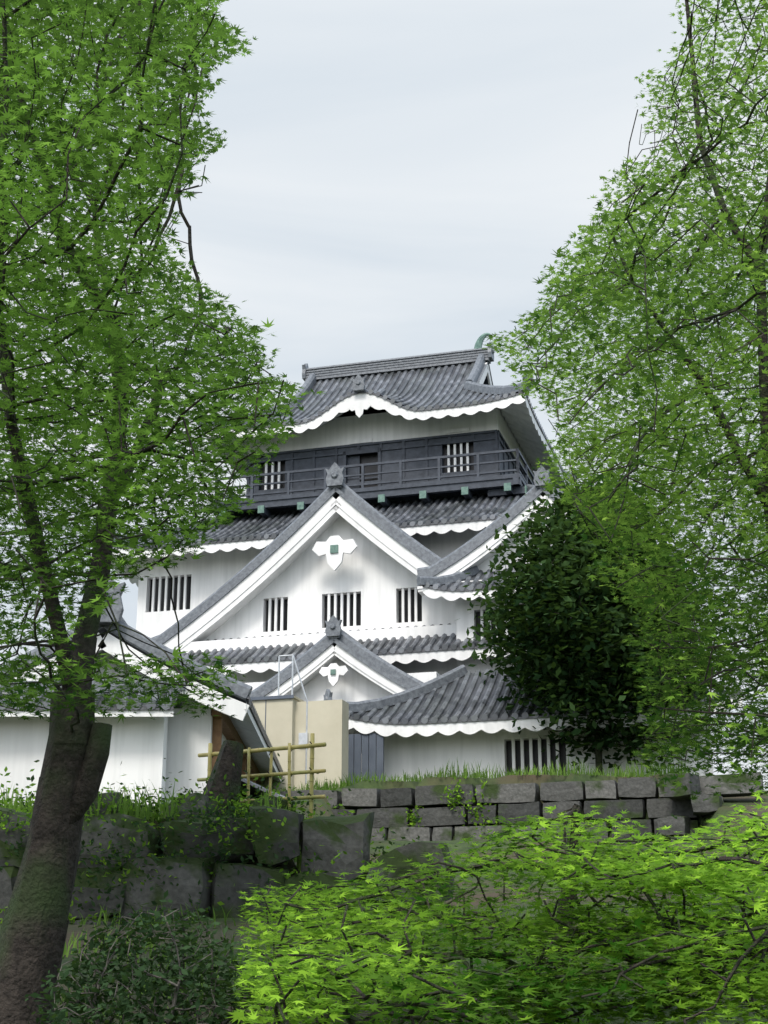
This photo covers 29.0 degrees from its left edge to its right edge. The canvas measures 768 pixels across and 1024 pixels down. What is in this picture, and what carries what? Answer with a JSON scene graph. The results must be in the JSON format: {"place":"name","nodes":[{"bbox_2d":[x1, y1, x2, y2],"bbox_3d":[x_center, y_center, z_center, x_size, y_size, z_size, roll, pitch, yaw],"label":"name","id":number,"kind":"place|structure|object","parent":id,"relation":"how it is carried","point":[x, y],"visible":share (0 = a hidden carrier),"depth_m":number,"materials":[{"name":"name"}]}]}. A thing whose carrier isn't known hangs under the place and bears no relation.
{"place":"outdoors","nodes":[
{"label":"outdoors","id":0,"kind":"place"},
{"bbox_2d":[149,443,566,774],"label":"window recess","id":1,"kind":"object","parent":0,"point":[369,458],"visible":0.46,"depth_m":51.65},
{"bbox_2d":[219,333,527,674],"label":"ornaments","id":2,"kind":"object","parent":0,"point":[422,494],"visible":0.69,"depth_m":55.80},
{"bbox_2d":[0,773,767,1023],"bbox_3d":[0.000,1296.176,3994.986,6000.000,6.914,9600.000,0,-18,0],"label":"ground","id":3,"kind":"structure","parent":0,"point":[725,808],"depth_m":24.00,"materials":[{"name":"green plant"}]},
{"bbox_2d":[0,633,280,805],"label":"gatehouse plaster walls","id":4,"kind":"structure","parent":3,"relation":"on","point":[143,745],"depth_m":29.44,"materials":[{"name":"white paint"}]},
{"bbox_2d":[0,580,252,701],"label":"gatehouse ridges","id":5,"kind":"object","parent":4,"relation":"on","point":[242,690],"visible":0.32,"depth_m":30.01,"materials":[{"name":"tile"}]},
{"bbox_2d":[0,626,293,806],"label":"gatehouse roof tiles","id":6,"kind":"object","parent":4,"relation":"on","point":[148,705],"visible":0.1,"depth_m":29.76,"materials":[{"name":"grey tile"}]},
{"bbox_2d":[211,709,260,806],"bbox_3d":[-3.410,7.475,37.001,0.220,2.650,15.000,0,-18,0],"label":"gatehouse timber","id":7,"kind":"object","parent":4,"relation":"attached to","point":[222,723],"visible":0.16,"depth_m":31.43,"materials":[{"name":"brown wood"}]},
{"bbox_2d":[24,890,272,1023],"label":"shrub","id":8,"kind":"object","parent":3,"relation":"on","point":[124,1005],"depth_m":9.36,"materials":[{"name":"green plant"}]},
{"bbox_2d":[0,0,324,1023],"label":"tree","id":9,"kind":"object","parent":3,"relation":"on","point":[59,51],"depth_m":11.65,"materials":[{"name":"green plant"}]},
{"bbox_2d":[203,740,243,811],"bbox_3d":[-2.301,3.756,20.222,0.752,1.303,0.825,0,-18,0],"label":"stone","id":10,"kind":"object","parent":3,"relation":"on","point":[230,753],"visible":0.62,"depth_m":20.14,"materials":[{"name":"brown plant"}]},
{"bbox_2d":[0,791,452,924],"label":"rough stone wall","id":11,"kind":"structure","parent":3,"relation":"on","point":[350,835],"depth_m":18.78,"materials":[{"name":"grey stone"}]},
{"bbox_2d":[0,753,496,924],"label":"dark wall weeds","id":12,"kind":"object","parent":3,"relation":"on","point":[204,825],"depth_m":18.52,"materials":[{"name":"green plant"}]},
{"bbox_2d":[0,763,498,924],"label":"ivy","id":13,"kind":"object","parent":3,"relation":"on","point":[235,803],"visible":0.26,"depth_m":19.46,"materials":[{"name":"green plant"}]},
{"bbox_2d":[197,733,326,824],"bbox_3d":[-1.721,3.756,20.492,2.362,1.315,0.114,-13,-22,36],"label":"bamboo fence","id":14,"kind":"object","parent":3,"relation":"on","point":[249,751],"visible":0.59,"depth_m":20.25,"materials":[{"name":"wood"}]},
{"bbox_2d":[207,741,313,803],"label":"fence lashings","id":15,"kind":"object","parent":14,"relation":"attached to","point":[291,775],"visible":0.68,"depth_m":20.29,"materials":[{"name":"fabric"}]},
{"bbox_2d":[251,695,348,791],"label":"tan site cabin","id":16,"kind":"object","parent":3,"relation":"on","point":[328,722],"visible":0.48,"depth_m":40.21,"materials":[{"name":"beige metal"}]},
{"bbox_2d":[278,655,307,782],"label":"ladder","id":17,"kind":"object","parent":16,"relation":"attached to","point":[303,738],"visible":0.95,"depth_m":40.56,"materials":[{"name":"silver metal"}]},
{"bbox_2d":[250,695,383,783],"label":"sheet panel fence","id":18,"kind":"object","parent":3,"relation":"on","point":[372,754],"visible":0.2,"depth_m":42.21,"materials":[{"name":"grey metal"}]},
{"bbox_2d":[0,753,767,1023],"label":"grass tufts","id":19,"kind":"object","parent":3,"relation":"on","point":[348,782],"visible":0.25,"depth_m":19.48,"materials":[{"name":"green plant"}]},
{"bbox_2d":[227,929,588,1023],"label":"maple","id":20,"kind":"object","parent":3,"relation":"on","point":[409,983],"depth_m":6.85,"materials":[{"name":"green plant"}]},
{"bbox_2d":[111,362,742,780],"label":"castle walls","id":21,"kind":"structure","parent":3,"relation":"on","point":[303,570],"depth_m":51.10,"materials":[{"name":"white paint"}]},
{"bbox_2d":[214,430,534,521],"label":"castle top floor timber","id":22,"kind":"object","parent":21,"relation":"attached to","point":[409,468],"visible":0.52,"depth_m":57.39,"materials":[{"name":"grey wood"}]},
{"bbox_2d":[116,362,741,724],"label":"castle roof tiles","id":23,"kind":"object","parent":21,"relation":"on","point":[469,695],"visible":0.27,"depth_m":53.21,"materials":[{"name":"grey tile"}]},
{"bbox_2d":[94,342,680,711],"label":"roof ridges","id":24,"kind":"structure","parent":23,"relation":"on","point":[334,631],"depth_m":50.83,"materials":[{"name":"grey tile"}]},
{"bbox_2d":[232,802,767,1023],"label":"maple","id":25,"kind":"object","parent":3,"relation":"on","point":[417,928],"depth_m":9.32,"materials":[{"name":"green plant"}]},
{"bbox_2d":[280,772,763,844],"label":"stone wall","id":26,"kind":"structure","parent":3,"relation":"on","point":[387,807],"depth_m":35.15,"materials":[{"name":"grey stone"}]},
{"bbox_2d":[345,790,767,1023],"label":"maple","id":27,"kind":"object","parent":3,"relation":"on","point":[620,955],"depth_m":8.43,"materials":[{"name":"green plant"}]},
{"bbox_2d":[457,465,740,774],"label":"evergreen tree","id":28,"kind":"object","parent":3,"relation":"on","point":[582,659],"depth_m":40.45,"materials":[{"name":"green plant"}]},
{"bbox_2d":[482,0,767,824],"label":"trees","id":29,"kind":"object","parent":3,"relation":"on","point":[711,305],"depth_m":14.97,"materials":[{"name":"green plant"}]},
{"bbox_2d":[0,0,767,790],"label":"sky","id":30,"kind":"structure","parent":0,"point":[391,178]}
]}

